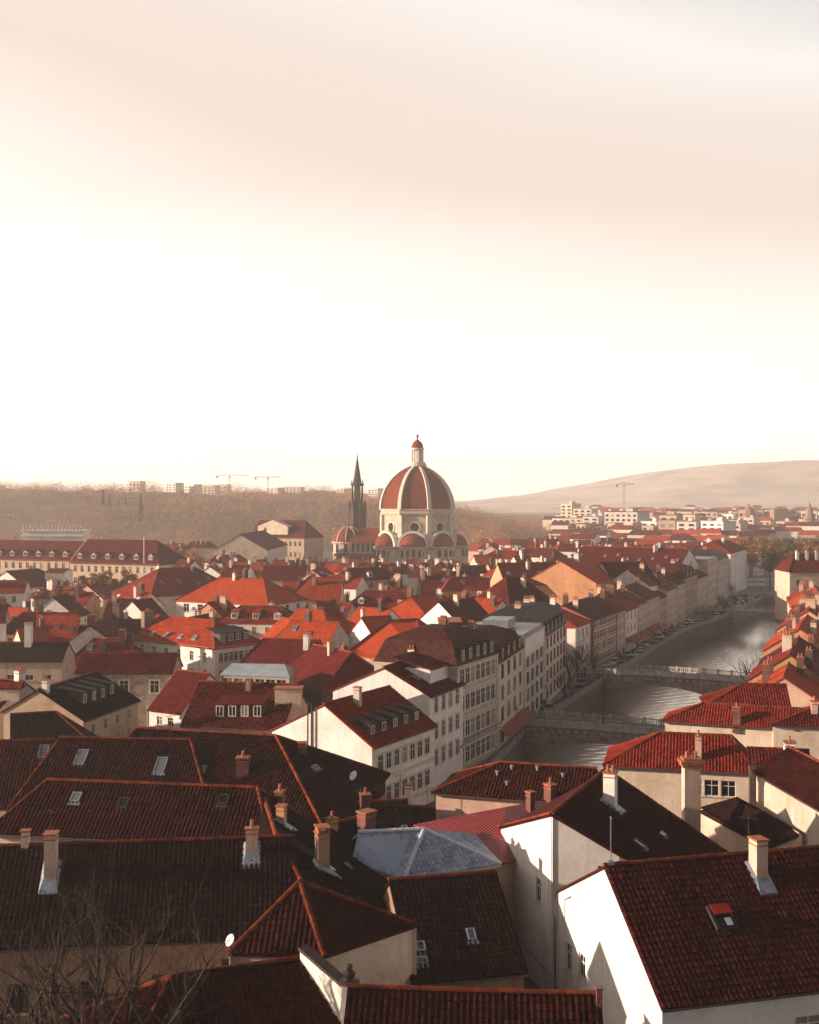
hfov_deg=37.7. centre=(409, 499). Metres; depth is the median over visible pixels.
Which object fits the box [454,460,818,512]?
hills
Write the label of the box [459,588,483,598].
town house
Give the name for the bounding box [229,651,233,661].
window
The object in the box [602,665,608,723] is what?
lamp mast
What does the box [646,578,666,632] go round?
quay house
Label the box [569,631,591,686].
bare tree
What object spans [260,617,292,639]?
town house
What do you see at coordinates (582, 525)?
apartment block
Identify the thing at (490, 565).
town house
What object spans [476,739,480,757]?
window
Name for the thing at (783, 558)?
autumn tree
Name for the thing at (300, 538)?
palace
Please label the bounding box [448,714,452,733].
window
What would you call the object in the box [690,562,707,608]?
quay house
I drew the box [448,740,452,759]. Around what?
window
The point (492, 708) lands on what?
window
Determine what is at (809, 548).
autumn tree
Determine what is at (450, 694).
window
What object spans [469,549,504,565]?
town house
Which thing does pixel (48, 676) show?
window
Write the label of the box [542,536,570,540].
house
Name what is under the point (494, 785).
tiled house
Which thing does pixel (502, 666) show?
window
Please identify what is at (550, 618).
quay house
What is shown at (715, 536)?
house
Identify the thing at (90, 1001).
window
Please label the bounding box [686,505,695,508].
house
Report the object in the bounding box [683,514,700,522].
apartment block
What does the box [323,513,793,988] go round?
ground
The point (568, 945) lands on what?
window
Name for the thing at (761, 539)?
autumn tree
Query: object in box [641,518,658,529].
apartment block
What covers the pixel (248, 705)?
tiled house
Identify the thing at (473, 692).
window
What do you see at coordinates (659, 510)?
house
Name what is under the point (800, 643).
riverside house
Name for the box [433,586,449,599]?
town house
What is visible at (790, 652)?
riverside house
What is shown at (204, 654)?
window
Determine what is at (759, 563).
house
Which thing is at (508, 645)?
quay house
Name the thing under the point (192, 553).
brown tree
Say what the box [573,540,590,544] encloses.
house
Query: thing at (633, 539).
house
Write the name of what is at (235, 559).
town house
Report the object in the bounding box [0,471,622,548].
woods
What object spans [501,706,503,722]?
window
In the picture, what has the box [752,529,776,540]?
house
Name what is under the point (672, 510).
house
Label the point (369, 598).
town house
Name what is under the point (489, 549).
town house
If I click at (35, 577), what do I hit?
town house
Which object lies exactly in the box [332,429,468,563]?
cathedral
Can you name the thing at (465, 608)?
town house
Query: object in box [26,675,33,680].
window
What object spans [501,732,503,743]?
window
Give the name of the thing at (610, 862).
antenna mast
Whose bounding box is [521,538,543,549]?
town house
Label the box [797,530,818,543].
house
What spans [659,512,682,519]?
apartment block
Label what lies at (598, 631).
window
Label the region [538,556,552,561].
town house
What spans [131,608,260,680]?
corner house
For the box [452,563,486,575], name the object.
town house
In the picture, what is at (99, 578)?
autumn tree
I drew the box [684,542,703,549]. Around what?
town house
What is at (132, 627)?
town house
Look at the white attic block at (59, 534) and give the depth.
514.00 m
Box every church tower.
[742,503,754,517]
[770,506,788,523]
[804,502,814,521]
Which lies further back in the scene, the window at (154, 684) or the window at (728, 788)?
the window at (154, 684)
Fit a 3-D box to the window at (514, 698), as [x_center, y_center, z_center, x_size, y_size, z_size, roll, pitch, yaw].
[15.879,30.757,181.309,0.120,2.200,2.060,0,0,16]
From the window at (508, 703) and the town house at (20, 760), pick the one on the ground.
the town house at (20, 760)
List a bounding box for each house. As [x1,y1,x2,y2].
[0,564,70,592]
[0,580,31,606]
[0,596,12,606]
[0,605,8,640]
[0,622,75,689]
[0,666,36,738]
[0,671,141,738]
[0,738,55,816]
[0,778,300,843]
[0,810,294,1023]
[5,715,205,811]
[6,601,43,640]
[8,600,31,622]
[10,711,97,740]
[12,616,52,640]
[31,578,99,610]
[35,602,79,640]
[36,591,91,622]
[44,561,73,586]
[52,955,340,1023]
[62,582,100,621]
[69,601,132,653]
[73,652,183,726]
[75,629,144,676]
[82,580,111,618]
[100,578,117,590]
[103,592,142,616]
[108,581,131,593]
[111,559,215,615]
[118,582,165,609]
[119,610,140,636]
[122,594,166,619]
[127,726,390,822]
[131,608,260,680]
[146,656,216,728]
[166,541,190,549]
[173,557,203,570]
[174,567,307,616]
[175,543,190,556]
[179,678,309,733]
[187,537,216,564]
[190,604,217,620]
[198,593,235,618]
[203,554,224,568]
[203,562,223,577]
[204,550,247,564]
[212,527,287,563]
[217,600,293,638]
[220,559,256,577]
[226,557,240,563]
[227,879,417,984]
[228,557,261,566]
[239,631,323,664]
[252,562,266,574]
[254,556,271,566]
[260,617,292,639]
[261,558,308,585]
[268,685,438,804]
[272,556,304,564]
[279,608,350,649]
[281,573,311,591]
[285,559,319,571]
[290,604,355,632]
[291,641,373,710]
[293,572,343,606]
[302,563,332,579]
[308,602,324,609]
[311,555,333,567]
[312,592,355,620]
[324,556,348,573]
[324,789,378,837]
[328,571,369,601]
[329,645,466,787]
[334,561,370,573]
[337,556,360,562]
[338,562,401,590]
[344,983,602,1023]
[348,597,400,623]
[348,605,393,648]
[348,618,427,665]
[349,581,406,608]
[352,827,501,880]
[356,773,413,828]
[359,558,381,567]
[372,615,501,769]
[375,573,407,591]
[376,558,393,564]
[379,561,408,587]
[379,869,528,987]
[383,578,405,590]
[390,588,439,618]
[404,782,435,826]
[405,557,417,564]
[405,563,426,594]
[417,561,431,570]
[418,566,441,594]
[419,587,488,626]
[425,557,452,566]
[425,558,452,573]
[428,554,434,562]
[430,760,597,819]
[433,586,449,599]
[437,565,468,581]
[441,572,489,598]
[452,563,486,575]
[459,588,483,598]
[465,620,534,751]
[468,544,481,562]
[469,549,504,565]
[474,575,560,605]
[475,589,507,613]
[476,616,544,715]
[477,538,498,554]
[477,538,517,547]
[480,574,491,580]
[483,543,498,554]
[484,558,503,576]
[484,596,566,701]
[486,558,509,570]
[487,548,530,561]
[489,555,558,593]
[497,764,728,988]
[499,545,506,550]
[507,546,520,551]
[510,550,531,561]
[511,539,530,547]
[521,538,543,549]
[523,542,564,561]
[527,540,552,547]
[530,595,591,679]
[531,551,612,605]
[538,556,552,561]
[542,516,561,530]
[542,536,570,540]
[544,535,562,545]
[547,552,567,561]
[548,529,573,535]
[551,521,570,529]
[552,541,575,550]
[554,815,818,1023]
[558,541,585,557]
[560,592,617,666]
[570,534,600,541]
[573,528,591,533]
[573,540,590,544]
[578,541,698,568]
[580,530,610,537]
[589,588,625,656]
[591,540,604,545]
[596,585,644,650]
[598,507,611,510]
[598,535,633,545]
[599,556,660,590]
[602,730,748,818]
[605,583,653,644]
[609,525,637,532]
[611,533,627,537]
[612,559,666,590]
[614,542,640,547]
[615,538,641,540]
[615,577,665,639]
[627,530,661,537]
[636,540,664,546]
[640,535,670,542]
[643,544,675,547]
[644,572,677,628]
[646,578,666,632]
[650,509,663,511]
[651,559,696,618]
[654,512,666,515]
[656,529,671,534]
[656,565,685,623]
[661,702,800,746]
[664,509,680,512]
[664,541,674,547]
[669,535,696,542]
[672,529,698,534]
[673,539,685,548]
[680,509,693,513]
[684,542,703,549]
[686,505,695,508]
[686,541,706,545]
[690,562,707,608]
[691,536,746,595]
[692,535,705,540]
[692,546,728,600]
[695,528,723,534]
[695,556,717,606]
[699,682,790,706]
[701,517,710,520]
[702,509,717,512]
[704,534,726,540]
[717,510,729,513]
[723,530,739,537]
[724,538,754,541]
[738,531,769,544]
[745,736,809,806]
[746,545,768,564]
[746,630,818,682]
[748,526,755,530]
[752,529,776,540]
[755,517,772,519]
[755,653,818,706]
[756,525,774,528]
[757,628,818,665]
[762,614,818,655]
[769,696,818,759]
[771,607,818,639]
[773,549,818,620]
[776,527,802,542]
[776,595,818,632]
[782,522,797,526]
[786,578,818,614]
[786,591,818,618]
[788,578,818,610]
[789,511,797,515]
[789,587,817,614]
[791,508,804,512]
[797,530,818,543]
[798,522,818,529]
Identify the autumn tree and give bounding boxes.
[76,572,96,586]
[92,572,104,583]
[96,570,113,583]
[120,567,137,583]
[732,537,746,546]
[743,535,754,544]
[744,545,757,576]
[747,544,759,575]
[751,541,758,569]
[755,535,769,543]
[755,545,770,576]
[756,540,767,558]
[758,547,775,584]
[759,553,779,587]
[768,539,784,547]
[769,537,778,546]
[772,545,792,562]
[775,551,793,564]
[782,537,794,548]
[785,542,803,555]
[794,537,808,543]
[801,544,813,552]
[809,539,818,548]
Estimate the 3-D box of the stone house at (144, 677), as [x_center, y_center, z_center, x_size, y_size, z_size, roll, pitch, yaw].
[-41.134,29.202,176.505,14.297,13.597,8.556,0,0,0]
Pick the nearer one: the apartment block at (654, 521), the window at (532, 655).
the window at (532, 655)
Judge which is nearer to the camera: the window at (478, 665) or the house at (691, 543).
the window at (478, 665)
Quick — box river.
[534,618,779,771]
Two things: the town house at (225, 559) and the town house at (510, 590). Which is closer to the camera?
the town house at (510, 590)
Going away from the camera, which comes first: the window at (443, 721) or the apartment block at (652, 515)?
the window at (443, 721)
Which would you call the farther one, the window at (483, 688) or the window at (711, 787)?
the window at (483, 688)
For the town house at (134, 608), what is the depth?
263.06 m
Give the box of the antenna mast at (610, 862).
[607,816,613,865]
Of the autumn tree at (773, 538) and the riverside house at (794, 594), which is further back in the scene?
the autumn tree at (773, 538)
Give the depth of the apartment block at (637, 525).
1023.22 m
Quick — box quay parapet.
[487,591,774,763]
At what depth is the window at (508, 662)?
176.80 m
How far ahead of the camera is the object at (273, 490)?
1599.12 m
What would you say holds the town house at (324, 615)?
on the ground
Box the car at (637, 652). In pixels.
[634,650,643,655]
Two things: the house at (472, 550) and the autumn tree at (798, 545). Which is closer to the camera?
the autumn tree at (798, 545)
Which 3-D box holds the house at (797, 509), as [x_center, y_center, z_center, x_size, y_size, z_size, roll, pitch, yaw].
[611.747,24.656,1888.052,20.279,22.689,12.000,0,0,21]
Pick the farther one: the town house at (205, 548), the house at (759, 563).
the house at (759, 563)
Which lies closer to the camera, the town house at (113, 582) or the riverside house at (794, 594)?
the riverside house at (794, 594)
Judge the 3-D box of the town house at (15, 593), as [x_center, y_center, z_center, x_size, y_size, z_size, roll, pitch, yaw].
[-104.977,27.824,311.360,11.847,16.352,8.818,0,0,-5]
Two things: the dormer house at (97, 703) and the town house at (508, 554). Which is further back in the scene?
the town house at (508, 554)
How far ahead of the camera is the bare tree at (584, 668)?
237.76 m
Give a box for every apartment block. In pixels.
[552,517,566,520]
[556,515,581,523]
[561,501,580,517]
[573,506,597,515]
[576,523,591,527]
[582,514,601,523]
[593,525,606,529]
[598,510,603,518]
[604,509,649,524]
[607,522,623,529]
[621,522,640,529]
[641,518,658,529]
[642,525,657,529]
[650,513,657,520]
[658,519,677,529]
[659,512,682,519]
[676,518,698,529]
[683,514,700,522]
[701,518,735,530]
[706,511,719,517]
[721,511,736,518]
[736,520,748,530]
[738,510,742,517]
[743,515,759,523]
[754,510,764,516]
[760,520,773,524]
[776,518,793,525]
[801,510,817,518]
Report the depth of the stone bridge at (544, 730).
183.23 m
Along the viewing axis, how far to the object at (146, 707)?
172.79 m
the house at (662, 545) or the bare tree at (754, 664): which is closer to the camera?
the bare tree at (754, 664)
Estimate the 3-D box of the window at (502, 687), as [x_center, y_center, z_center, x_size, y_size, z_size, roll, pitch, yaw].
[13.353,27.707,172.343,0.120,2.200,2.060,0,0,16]
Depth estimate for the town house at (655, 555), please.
398.45 m
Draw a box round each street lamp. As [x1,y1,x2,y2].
[515,704,517,741]
[545,684,547,709]
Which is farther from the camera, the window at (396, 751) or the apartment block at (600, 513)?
the apartment block at (600, 513)
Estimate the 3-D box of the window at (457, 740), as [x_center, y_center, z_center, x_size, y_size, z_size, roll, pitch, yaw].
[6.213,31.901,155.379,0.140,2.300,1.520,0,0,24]
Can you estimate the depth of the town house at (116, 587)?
360.88 m
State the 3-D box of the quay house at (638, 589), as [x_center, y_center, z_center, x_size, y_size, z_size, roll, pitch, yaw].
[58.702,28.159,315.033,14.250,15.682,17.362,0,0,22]
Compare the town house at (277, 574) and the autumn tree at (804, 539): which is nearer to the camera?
the town house at (277, 574)
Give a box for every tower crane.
[216,474,248,489]
[254,474,281,485]
[616,482,633,510]
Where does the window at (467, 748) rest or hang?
in the quay house at (469, 655)
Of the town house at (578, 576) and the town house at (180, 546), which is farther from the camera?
the town house at (180, 546)
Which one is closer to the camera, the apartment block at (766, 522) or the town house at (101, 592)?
the town house at (101, 592)
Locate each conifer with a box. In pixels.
[101,490,105,505]
[137,494,144,520]
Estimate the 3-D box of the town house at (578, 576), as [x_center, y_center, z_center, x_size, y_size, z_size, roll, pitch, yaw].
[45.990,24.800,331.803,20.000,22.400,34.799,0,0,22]
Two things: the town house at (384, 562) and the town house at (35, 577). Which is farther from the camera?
the town house at (384, 562)
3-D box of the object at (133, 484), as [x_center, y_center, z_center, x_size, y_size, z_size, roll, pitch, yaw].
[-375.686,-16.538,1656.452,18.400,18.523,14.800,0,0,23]
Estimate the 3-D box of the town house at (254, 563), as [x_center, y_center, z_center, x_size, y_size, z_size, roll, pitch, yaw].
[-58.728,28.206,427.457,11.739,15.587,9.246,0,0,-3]
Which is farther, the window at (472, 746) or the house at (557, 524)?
the house at (557, 524)
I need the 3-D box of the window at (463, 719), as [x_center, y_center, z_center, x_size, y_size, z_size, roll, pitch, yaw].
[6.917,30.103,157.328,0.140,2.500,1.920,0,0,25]
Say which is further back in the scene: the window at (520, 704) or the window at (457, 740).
the window at (520, 704)
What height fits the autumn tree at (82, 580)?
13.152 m
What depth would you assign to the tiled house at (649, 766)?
120.07 m
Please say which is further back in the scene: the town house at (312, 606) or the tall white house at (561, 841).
the town house at (312, 606)
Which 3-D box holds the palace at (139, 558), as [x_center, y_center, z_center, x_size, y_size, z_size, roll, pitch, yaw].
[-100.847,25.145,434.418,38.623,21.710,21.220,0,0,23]
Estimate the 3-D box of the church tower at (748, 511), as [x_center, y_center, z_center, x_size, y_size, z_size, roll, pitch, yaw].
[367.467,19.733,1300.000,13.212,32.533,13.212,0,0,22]
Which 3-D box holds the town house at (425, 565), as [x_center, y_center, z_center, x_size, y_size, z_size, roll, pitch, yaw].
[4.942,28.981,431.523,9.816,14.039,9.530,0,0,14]
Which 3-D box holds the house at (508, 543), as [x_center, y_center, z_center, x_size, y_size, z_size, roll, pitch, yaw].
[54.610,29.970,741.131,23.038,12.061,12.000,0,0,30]
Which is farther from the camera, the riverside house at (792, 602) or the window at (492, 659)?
the riverside house at (792, 602)
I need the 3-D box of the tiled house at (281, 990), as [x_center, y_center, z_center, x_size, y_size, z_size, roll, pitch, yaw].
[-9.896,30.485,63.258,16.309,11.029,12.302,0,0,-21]
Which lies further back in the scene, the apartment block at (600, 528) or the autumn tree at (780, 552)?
the apartment block at (600, 528)
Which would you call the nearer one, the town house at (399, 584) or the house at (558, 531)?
the town house at (399, 584)
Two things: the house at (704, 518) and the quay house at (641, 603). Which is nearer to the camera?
the quay house at (641, 603)
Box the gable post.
[595,986,603,1007]
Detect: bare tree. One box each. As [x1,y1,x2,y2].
[0,838,267,1023]
[0,887,169,1023]
[550,666,583,699]
[561,642,586,688]
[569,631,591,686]
[575,642,600,677]
[580,640,602,670]
[717,598,729,610]
[722,642,770,682]
[726,583,735,597]
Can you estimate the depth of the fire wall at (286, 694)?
146.74 m
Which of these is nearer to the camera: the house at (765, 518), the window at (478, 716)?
the window at (478, 716)
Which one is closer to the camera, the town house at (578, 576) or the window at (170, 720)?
the window at (170, 720)
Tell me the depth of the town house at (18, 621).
250.21 m
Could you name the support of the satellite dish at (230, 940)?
attached to the pyramid roof house at (371, 944)
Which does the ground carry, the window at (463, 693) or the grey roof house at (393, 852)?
the grey roof house at (393, 852)
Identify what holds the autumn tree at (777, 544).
on the ground
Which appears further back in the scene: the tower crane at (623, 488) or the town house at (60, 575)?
the tower crane at (623, 488)
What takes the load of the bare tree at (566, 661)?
on the pavement
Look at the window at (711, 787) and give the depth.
118.81 m
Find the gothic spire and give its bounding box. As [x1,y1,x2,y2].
[348,455,365,527]
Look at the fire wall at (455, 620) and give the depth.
177.36 m
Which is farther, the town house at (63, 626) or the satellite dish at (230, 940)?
the town house at (63, 626)
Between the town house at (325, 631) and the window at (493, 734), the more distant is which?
the town house at (325, 631)
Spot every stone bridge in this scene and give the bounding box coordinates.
[524,709,664,751]
[578,662,747,694]
[695,605,782,623]
[733,590,774,600]
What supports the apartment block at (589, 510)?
on the ground
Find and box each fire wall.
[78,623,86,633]
[273,685,303,719]
[298,944,359,1023]
[437,617,461,625]
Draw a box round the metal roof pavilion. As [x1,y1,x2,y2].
[220,663,294,682]
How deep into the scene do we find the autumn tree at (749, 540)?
689.07 m
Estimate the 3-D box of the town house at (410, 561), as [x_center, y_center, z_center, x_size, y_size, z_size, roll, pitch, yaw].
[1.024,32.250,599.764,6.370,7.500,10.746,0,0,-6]
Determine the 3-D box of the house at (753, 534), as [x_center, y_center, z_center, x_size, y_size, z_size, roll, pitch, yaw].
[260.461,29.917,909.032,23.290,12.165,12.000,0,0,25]
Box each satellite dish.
[225,934,233,961]
[350,771,356,786]
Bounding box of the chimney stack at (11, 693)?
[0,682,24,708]
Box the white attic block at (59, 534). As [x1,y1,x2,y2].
[21,525,90,542]
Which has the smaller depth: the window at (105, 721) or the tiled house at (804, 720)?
the tiled house at (804, 720)
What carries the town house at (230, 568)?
on the ground
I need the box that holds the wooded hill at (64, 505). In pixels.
[0,489,546,551]
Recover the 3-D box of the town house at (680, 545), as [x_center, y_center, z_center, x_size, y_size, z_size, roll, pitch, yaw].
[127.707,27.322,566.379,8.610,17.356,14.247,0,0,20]
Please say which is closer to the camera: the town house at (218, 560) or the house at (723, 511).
the town house at (218, 560)
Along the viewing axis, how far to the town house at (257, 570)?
401.17 m
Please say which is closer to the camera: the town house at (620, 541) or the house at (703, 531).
the town house at (620, 541)
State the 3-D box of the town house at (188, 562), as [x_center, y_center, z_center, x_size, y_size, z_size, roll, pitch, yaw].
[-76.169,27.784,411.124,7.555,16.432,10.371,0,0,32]
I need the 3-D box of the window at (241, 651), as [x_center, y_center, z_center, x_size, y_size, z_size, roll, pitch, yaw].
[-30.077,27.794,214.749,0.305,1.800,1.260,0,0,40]
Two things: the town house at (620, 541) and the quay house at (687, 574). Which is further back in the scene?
the town house at (620, 541)
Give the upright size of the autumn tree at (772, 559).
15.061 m
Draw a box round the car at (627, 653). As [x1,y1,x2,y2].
[622,651,632,655]
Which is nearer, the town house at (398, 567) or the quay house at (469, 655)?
the quay house at (469, 655)
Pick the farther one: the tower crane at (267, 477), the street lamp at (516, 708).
the tower crane at (267, 477)
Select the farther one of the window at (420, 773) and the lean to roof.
the window at (420, 773)
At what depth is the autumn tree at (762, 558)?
561.97 m
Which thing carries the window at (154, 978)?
in the tiled house at (252, 866)
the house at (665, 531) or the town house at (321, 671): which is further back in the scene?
the house at (665, 531)
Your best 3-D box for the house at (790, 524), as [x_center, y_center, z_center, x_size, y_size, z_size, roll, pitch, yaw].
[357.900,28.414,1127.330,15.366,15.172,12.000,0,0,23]
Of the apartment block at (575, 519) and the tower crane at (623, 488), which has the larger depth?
the tower crane at (623, 488)
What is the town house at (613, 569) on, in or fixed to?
on the ground
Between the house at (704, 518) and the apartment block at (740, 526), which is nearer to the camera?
the apartment block at (740, 526)
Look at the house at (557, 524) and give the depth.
1098.53 m
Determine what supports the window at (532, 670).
in the quay house at (532, 637)
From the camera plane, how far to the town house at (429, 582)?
335.10 m
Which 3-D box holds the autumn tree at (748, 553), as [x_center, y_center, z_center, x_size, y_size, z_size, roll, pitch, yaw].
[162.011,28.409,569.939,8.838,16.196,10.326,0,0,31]
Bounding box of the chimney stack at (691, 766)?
[677,751,704,831]
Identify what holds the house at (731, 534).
on the ground
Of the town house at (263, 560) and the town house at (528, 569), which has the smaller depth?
the town house at (528, 569)
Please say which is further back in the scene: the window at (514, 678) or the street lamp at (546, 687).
the street lamp at (546, 687)
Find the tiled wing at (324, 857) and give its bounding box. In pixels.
[256,784,387,910]
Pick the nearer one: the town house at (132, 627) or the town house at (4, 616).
the town house at (132, 627)
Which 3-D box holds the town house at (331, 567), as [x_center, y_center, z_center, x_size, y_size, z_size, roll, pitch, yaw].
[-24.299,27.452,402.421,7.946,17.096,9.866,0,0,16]
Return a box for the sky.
[0,0,818,500]
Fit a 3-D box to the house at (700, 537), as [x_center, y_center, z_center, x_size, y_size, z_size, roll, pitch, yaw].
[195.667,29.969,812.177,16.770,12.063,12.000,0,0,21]
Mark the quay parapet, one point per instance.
(506, 748)
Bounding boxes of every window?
[6,984,28,1015]
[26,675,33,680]
[43,675,51,680]
[79,981,99,1006]
[104,719,108,729]
[116,714,120,725]
[118,679,129,691]
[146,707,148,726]
[148,679,159,693]
[152,974,167,979]
[155,716,161,725]
[166,717,173,727]
[184,604,188,612]
[189,651,192,660]
[202,652,206,662]
[219,653,224,663]
[221,959,228,965]
[224,652,227,662]
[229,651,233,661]
[234,651,238,660]
[239,650,242,660]
[251,627,256,634]
[377,752,384,769]
[385,749,392,770]
[386,782,392,798]
[393,746,400,767]
[393,779,399,797]
[401,743,408,764]
[401,776,408,797]
[409,740,415,761]
[409,773,415,792]
[417,738,423,758]
[417,770,423,790]
[424,735,430,755]
[424,767,430,787]
[434,696,438,714]
[434,721,438,740]
[434,747,438,767]
[441,694,445,711]
[441,718,445,737]
[441,743,445,763]
[448,691,452,707]
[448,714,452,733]
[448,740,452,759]
[455,688,459,705]
[455,711,459,730]
[455,736,459,755]
[459,667,464,681]
[463,693,464,711]
[463,719,464,738]
[463,747,464,764]
[465,665,470,684]
[465,691,470,711]
[465,717,470,737]
[465,745,469,763]
[470,663,475,682]
[470,689,475,708]
[470,714,475,734]
[470,742,475,760]
[476,661,480,680]
[476,687,480,706]
[476,712,480,732]
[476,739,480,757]
[481,660,485,679]
[481,685,485,704]
[481,710,485,729]
[481,737,485,755]
[486,658,490,677]
[486,683,490,702]
[486,708,490,727]
[486,734,490,752]
[491,657,495,675]
[491,681,495,700]
[491,706,495,725]
[491,732,494,750]
[501,663,503,679]
[501,684,503,701]
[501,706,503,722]
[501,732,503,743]
[507,659,509,675]
[507,680,509,696]
[507,701,509,716]
[513,655,515,670]
[513,675,515,691]
[513,695,515,711]
[519,672,521,686]
[519,691,521,706]
[531,652,533,664]
[531,668,533,681]
[531,684,533,697]
[533,877,540,906]
[563,943,571,976]
[576,953,585,983]
[597,629,599,639]
[703,780,719,797]
[720,781,735,798]
[796,1014,818,1023]
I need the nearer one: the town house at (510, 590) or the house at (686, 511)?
the town house at (510, 590)
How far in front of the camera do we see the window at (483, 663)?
164.27 m
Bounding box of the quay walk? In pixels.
[503,590,774,756]
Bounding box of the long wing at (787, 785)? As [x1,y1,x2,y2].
[751,745,818,845]
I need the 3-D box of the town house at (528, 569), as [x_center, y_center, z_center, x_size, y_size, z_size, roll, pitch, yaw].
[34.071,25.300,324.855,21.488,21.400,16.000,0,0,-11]
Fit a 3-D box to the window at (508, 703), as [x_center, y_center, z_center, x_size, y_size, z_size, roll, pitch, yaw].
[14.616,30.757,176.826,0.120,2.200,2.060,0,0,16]
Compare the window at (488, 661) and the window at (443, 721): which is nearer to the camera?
the window at (443, 721)
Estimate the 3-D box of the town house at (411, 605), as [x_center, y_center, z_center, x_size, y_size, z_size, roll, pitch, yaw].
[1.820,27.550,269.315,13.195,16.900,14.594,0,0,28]
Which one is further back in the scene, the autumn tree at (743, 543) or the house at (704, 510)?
the house at (704, 510)
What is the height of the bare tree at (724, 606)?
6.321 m
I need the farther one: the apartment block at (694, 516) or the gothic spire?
the apartment block at (694, 516)
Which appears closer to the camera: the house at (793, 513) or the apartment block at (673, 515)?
the apartment block at (673, 515)
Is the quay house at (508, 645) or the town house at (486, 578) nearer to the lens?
the quay house at (508, 645)
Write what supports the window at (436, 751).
in the gable house at (427, 686)
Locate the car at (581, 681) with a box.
[576,678,586,686]
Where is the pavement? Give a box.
[475,591,750,766]
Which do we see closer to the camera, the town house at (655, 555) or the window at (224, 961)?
the window at (224, 961)
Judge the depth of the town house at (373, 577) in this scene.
357.89 m
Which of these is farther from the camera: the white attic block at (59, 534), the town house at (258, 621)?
the white attic block at (59, 534)
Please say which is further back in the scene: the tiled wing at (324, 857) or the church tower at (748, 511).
the church tower at (748, 511)
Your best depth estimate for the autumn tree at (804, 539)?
680.76 m
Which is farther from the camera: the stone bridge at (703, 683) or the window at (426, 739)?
the stone bridge at (703, 683)
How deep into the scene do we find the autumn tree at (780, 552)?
507.47 m
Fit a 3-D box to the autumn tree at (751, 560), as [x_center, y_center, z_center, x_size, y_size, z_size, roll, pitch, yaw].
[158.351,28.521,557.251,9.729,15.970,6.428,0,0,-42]
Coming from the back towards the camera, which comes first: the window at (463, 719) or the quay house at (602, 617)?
the quay house at (602, 617)
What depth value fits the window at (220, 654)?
211.14 m
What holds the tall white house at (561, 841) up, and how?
on the ground
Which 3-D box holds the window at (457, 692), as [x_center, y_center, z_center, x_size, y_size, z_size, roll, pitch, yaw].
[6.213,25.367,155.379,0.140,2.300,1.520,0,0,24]
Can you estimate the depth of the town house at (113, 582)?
379.62 m
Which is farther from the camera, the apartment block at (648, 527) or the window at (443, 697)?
the apartment block at (648, 527)
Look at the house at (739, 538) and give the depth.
788.55 m
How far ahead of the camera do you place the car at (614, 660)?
261.13 m
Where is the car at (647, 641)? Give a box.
[642,640,650,644]
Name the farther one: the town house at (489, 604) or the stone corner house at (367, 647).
the town house at (489, 604)
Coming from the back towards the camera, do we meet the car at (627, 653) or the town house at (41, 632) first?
the car at (627, 653)
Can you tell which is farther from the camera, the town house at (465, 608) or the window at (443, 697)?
the town house at (465, 608)
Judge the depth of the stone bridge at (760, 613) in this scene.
373.28 m
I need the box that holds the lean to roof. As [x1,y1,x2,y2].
[701,797,803,851]
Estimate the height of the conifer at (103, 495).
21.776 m
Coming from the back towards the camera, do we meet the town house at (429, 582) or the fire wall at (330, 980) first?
the town house at (429, 582)
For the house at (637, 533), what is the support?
on the ground
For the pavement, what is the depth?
284.12 m
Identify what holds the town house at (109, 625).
on the ground
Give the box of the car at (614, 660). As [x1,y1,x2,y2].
[609,658,619,663]
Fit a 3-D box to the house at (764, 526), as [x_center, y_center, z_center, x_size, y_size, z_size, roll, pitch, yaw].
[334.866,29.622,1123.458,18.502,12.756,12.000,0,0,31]
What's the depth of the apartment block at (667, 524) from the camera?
971.18 m
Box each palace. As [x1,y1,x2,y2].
[0,539,83,574]
[69,539,186,583]
[253,520,323,560]
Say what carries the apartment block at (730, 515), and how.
on the ground
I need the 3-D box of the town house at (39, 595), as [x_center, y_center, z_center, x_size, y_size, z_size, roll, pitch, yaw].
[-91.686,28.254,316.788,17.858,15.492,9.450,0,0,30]
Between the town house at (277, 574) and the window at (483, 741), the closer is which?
the window at (483, 741)
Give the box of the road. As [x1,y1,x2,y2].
[555,590,771,704]
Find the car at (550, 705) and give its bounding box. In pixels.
[543,702,554,710]
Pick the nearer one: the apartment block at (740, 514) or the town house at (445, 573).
the town house at (445, 573)
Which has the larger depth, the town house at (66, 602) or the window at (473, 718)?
the town house at (66, 602)
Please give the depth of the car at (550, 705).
203.53 m
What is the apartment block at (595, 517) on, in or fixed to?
on the ground
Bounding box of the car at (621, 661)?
[617,660,625,666]
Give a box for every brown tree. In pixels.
[174,548,187,557]
[182,547,197,561]
[190,547,204,563]
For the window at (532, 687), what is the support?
in the quay house at (532, 637)
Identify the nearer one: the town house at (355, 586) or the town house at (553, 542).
the town house at (355, 586)
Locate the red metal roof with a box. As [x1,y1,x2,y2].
[413,777,557,927]
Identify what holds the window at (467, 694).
in the quay house at (469, 655)
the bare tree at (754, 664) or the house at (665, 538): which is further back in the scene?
the house at (665, 538)
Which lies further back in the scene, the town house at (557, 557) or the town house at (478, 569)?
the town house at (557, 557)
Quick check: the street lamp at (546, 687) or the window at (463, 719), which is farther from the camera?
the street lamp at (546, 687)

